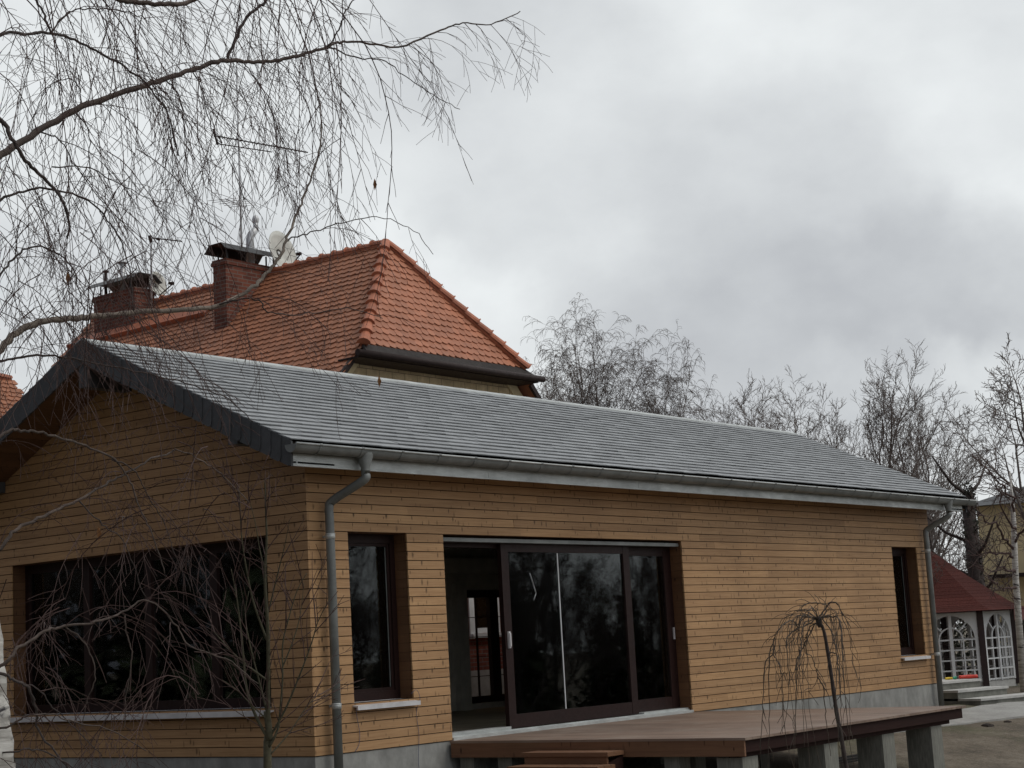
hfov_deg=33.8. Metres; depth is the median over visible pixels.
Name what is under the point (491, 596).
rear door
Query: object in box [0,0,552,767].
birch tree
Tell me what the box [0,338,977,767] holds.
wooden house
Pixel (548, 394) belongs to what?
bare tree
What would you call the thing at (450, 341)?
tiled house
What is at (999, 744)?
ground
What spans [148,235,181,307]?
tv antenna
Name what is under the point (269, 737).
young tree
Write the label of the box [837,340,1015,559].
bare tree
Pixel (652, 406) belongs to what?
birch tree
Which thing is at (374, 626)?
window
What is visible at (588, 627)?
sliding door
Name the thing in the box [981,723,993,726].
soil clod
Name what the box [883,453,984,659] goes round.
bare tree
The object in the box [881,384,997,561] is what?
bare tree
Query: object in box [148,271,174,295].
satellite dish
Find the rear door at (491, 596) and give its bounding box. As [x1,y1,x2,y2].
[467,590,504,703]
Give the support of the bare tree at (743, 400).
on the ground
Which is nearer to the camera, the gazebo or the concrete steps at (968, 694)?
the concrete steps at (968, 694)
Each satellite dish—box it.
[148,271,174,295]
[269,231,301,265]
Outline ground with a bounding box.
[608,629,1023,767]
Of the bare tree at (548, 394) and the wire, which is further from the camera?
the bare tree at (548, 394)
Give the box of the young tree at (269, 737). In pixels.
[196,444,363,767]
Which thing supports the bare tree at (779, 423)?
on the ground
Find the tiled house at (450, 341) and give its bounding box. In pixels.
[0,215,545,696]
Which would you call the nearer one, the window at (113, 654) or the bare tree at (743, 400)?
the window at (113, 654)
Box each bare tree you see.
[538,368,579,401]
[689,368,786,428]
[730,364,908,468]
[748,405,903,470]
[757,380,919,466]
[829,386,997,557]
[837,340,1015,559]
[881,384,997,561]
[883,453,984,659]
[900,450,1021,678]
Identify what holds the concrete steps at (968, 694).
on the ground
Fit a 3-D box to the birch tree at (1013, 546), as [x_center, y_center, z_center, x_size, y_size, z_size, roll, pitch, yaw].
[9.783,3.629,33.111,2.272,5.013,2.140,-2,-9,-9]
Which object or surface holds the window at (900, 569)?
in the wooden house at (624, 564)
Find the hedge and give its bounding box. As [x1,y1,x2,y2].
[940,619,1023,678]
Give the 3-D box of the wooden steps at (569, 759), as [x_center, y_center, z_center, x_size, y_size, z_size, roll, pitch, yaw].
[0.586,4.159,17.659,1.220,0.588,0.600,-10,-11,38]
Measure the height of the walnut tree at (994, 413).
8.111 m
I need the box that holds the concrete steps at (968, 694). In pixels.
[942,679,1023,705]
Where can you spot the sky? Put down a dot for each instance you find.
(820, 189)
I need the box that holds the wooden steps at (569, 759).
[507,750,623,767]
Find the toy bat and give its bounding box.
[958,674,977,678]
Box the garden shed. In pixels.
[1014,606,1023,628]
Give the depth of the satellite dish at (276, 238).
34.80 m
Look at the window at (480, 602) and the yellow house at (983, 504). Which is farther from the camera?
the yellow house at (983, 504)
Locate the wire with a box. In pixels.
[411,690,419,765]
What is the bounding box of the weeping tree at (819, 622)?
[758,592,861,767]
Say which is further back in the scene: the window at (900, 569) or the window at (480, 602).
the window at (480, 602)
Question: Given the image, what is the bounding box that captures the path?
[895,701,1023,732]
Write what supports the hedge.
on the ground
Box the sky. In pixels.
[0,0,1023,628]
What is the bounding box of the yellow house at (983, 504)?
[975,486,1023,652]
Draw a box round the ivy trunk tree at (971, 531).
[927,456,1003,677]
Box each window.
[10,537,273,722]
[346,534,420,709]
[468,598,500,638]
[892,548,930,660]
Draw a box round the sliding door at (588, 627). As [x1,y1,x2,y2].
[443,537,693,740]
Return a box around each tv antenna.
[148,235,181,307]
[209,68,307,245]
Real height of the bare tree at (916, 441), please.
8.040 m
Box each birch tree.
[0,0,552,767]
[521,292,695,414]
[616,319,726,422]
[957,444,1023,691]
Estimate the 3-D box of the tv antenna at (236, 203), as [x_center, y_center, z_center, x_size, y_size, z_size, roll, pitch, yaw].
[-5.290,-4.367,35.237,2.116,4.862,0.487,-3,-9,-3]
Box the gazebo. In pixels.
[930,551,1023,688]
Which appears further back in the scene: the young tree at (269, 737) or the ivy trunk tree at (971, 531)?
the ivy trunk tree at (971, 531)
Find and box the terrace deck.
[450,705,965,767]
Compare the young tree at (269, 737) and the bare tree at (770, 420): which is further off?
the bare tree at (770, 420)
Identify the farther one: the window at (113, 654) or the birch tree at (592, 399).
the birch tree at (592, 399)
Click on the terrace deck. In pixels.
(729, 739)
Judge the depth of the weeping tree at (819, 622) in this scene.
10.94 m
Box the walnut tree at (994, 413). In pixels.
[932,332,1023,551]
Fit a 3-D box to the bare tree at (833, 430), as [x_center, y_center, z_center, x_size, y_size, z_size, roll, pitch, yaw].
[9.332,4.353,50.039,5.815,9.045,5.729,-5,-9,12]
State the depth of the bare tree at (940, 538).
41.83 m
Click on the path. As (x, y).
(997, 712)

